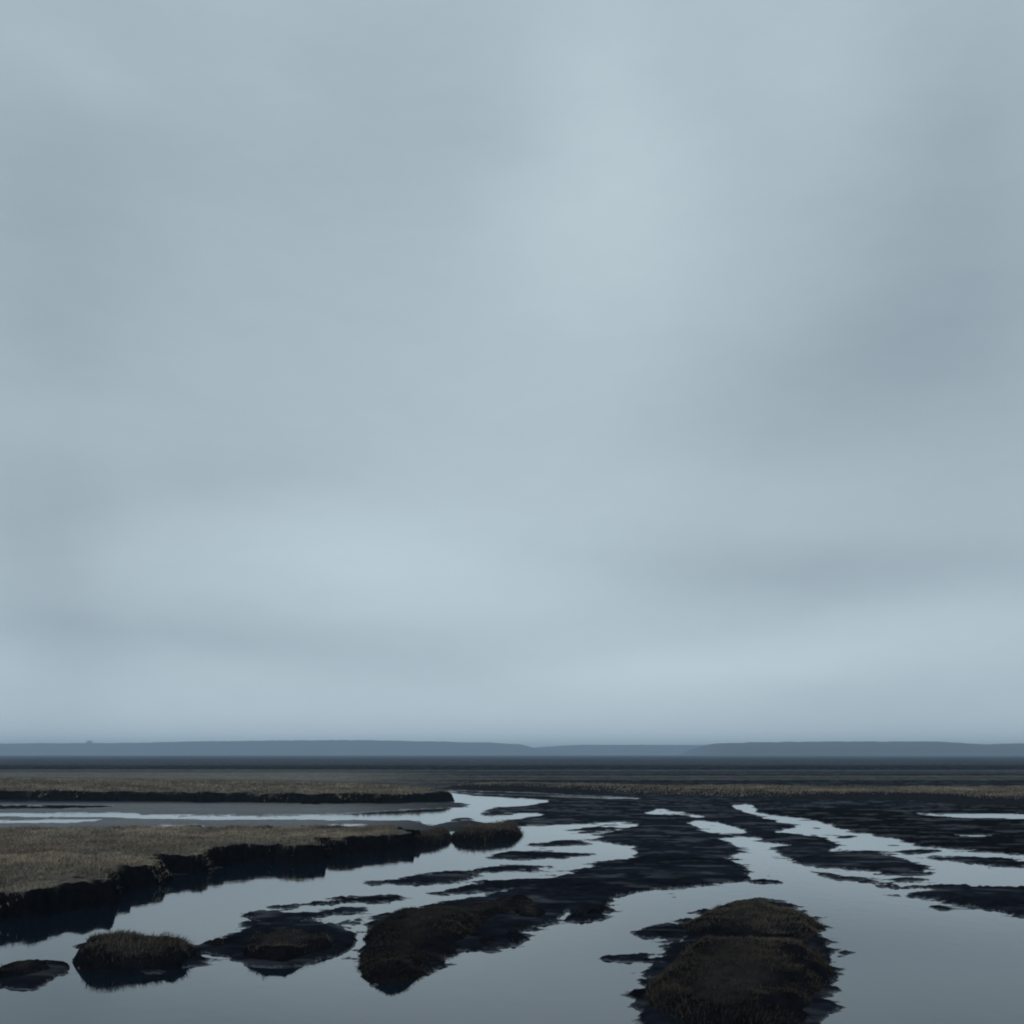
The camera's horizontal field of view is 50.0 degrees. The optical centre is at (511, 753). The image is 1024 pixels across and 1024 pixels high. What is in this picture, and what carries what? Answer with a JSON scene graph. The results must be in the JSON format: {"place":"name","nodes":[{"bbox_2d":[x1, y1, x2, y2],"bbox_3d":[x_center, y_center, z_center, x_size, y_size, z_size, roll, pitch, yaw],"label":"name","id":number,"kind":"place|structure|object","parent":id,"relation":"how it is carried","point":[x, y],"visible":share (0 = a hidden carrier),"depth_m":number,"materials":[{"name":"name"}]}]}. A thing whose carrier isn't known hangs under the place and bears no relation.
{"place":"outdoors","nodes":[
{"label":"outdoors","id":0,"kind":"place"},
{"bbox_2d":[0,824,420,919],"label":"grassy bank","id":1,"kind":"structure","parent":0,"point":[75,890],"depth_m":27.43,"materials":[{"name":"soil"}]},
{"bbox_2d":[0,778,453,803],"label":"grassy bank","id":2,"kind":"structure","parent":0,"point":[267,797],"depth_m":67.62,"materials":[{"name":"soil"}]},
{"bbox_2d":[0,740,578,754],"bbox_3d":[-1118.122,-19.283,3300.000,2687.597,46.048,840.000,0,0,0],"label":"hills","id":3,"kind":"structure","parent":0,"point":[330,747],"depth_m":2973.73,"materials":[{"name":"grey"}]},
{"bbox_2d":[0,791,1023,1023],"bbox_3d":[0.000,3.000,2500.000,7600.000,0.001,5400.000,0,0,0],"label":"water","id":4,"kind":"structure","parent":0,"point":[914,961],"depth_m":17.57,"materials":[{"name":"grey liquid"}]},
{"bbox_2d":[0,959,49,978],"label":"marsh hummock","id":5,"kind":"object","parent":4,"relation":"in","point":[18,968],"visible":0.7,"depth_m":14.92,"materials":[{"name":"soil"}]},
{"bbox_2d":[72,928,197,972],"bbox_3d":[-5.551,2.844,16.121,2.150,0.511,2.500,0,0,0],"label":"marsh hummock","id":6,"kind":"object","parent":4,"relation":"in","point":[122,951],"visible":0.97,"depth_m":15.45,"materials":[{"name":"plant"}]},
{"bbox_2d":[210,934,227,946],"bbox_3d":[-4.601,2.970,17.264,0.675,0.260,1.200,0,0,0],"label":"marsh hummock","id":7,"kind":"object","parent":4,"relation":"in","point":[216,942],"visible":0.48,"depth_m":17.01,"materials":[{"name":"soil"}]},
{"bbox_2d":[414,826,451,845],"bbox_3d":[-2.829,2.834,38.181,1.900,0.531,5.000,0,0,0],"label":"marsh hummock","id":8,"kind":"object","parent":4,"relation":"in","point":[435,836],"visible":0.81,"depth_m":36.90,"materials":[{"name":"plant"}]},
{"bbox_2d":[450,820,523,842],"bbox_3d":[-0.700,2.775,40.114,2.789,0.650,6.626,0,0,20],"label":"marsh hummock","id":9,"kind":"object","parent":4,"relation":"on","point":[491,831],"visible":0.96,"depth_m":38.48,"materials":[{"name":"plant"}]},
{"bbox_2d":[506,928,519,941],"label":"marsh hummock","id":10,"kind":"object","parent":4,"relation":"in","point":[513,934],"visible":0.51,"depth_m":17.63,"materials":[{"name":"soil"}]},
{"bbox_2d":[514,903,545,916],"bbox_3d":[0.323,2.957,20.494,0.915,0.287,1.515,0,0,0],"label":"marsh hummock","id":11,"kind":"object","parent":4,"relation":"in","point":[528,910],"visible":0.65,"depth_m":20.35,"materials":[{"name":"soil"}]},
{"bbox_2d":[570,910,584,917],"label":"marsh hummock","id":12,"kind":"object","parent":4,"relation":"in","point":[580,913],"visible":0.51,"depth_m":20.11,"materials":[{"name":"soil"}]},
{"bbox_2d":[586,904,605,913],"bbox_3d":[1.599,2.973,20.855,0.571,0.253,1.495,0,0,19],"label":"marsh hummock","id":13,"kind":"object","parent":4,"relation":"in","point":[599,909],"visible":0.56,"depth_m":20.59,"materials":[{"name":"soil"}]},
{"bbox_2d":[642,897,837,1023],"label":"marsh hummock","id":14,"kind":"object","parent":4,"relation":"on","point":[753,961],"visible":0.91,"depth_m":13.98,"materials":[{"name":"plant"}]},
{"bbox_2d":[0,755,1023,1023],"bbox_3d":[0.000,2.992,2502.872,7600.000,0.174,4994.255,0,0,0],"label":"mudflat","id":15,"kind":"structure","parent":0,"point":[674,851],"depth_m":48.15,"materials":[{"name":"black soil"}]},
{"bbox_2d":[243,926,333,961],"bbox_3d":[-3.404,2.893,16.749,1.625,0.414,2.450,0,0,0],"label":"marsh hummock","id":16,"kind":"object","parent":15,"relation":"on","point":[286,944],"visible":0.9,"depth_m":16.46,"materials":[{"name":"plant"}]},
{"bbox_2d":[354,893,534,984],"bbox_3d":[-1.329,2.856,18.648,2.940,0.489,9.157,0,0,14],"label":"marsh hummock","id":17,"kind":"object","parent":15,"relation":"on","point":[412,933],"visible":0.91,"depth_m":17.23,"materials":[{"name":"plant"}]},
{"bbox_2d":[479,936,492,944],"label":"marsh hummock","id":18,"kind":"object","parent":15,"relation":"on","point":[486,940],"visible":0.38,"depth_m":17.20,"materials":[{"name":"soil"}]},
{"bbox_2d":[0,0,1023,747],"label":"sky","id":19,"kind":"structure","parent":0,"point":[531,373],"materials":[{"name":"grey"}]},
{"bbox_2d":[537,745,703,754],"bbox_3d":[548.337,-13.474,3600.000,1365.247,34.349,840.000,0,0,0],"label":"hills","id":20,"kind":"structure","parent":0,"point":[626,749],"depth_m":3284.45,"materials":[{"name":"grey"}]},
{"bbox_2d":[441,783,1023,805],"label":"grassy bank","id":21,"kind":"structure","parent":0,"point":[955,799],"depth_m":72.76,"materials":[{"name":"soil"}]},
{"bbox_2d":[458,781,1023,798],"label":"grass","id":22,"kind":"structure","parent":21,"relation":"on","point":[995,791],"depth_m":80.47,"materials":[{"name":"brown plant"}]},
{"bbox_2d":[678,741,1023,755],"bbox_3d":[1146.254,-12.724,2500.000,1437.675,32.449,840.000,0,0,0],"label":"hills","id":23,"kind":"structure","parent":0,"point":[875,748],"depth_m":2178.15,"materials":[{"name":"grey"}]}
]}

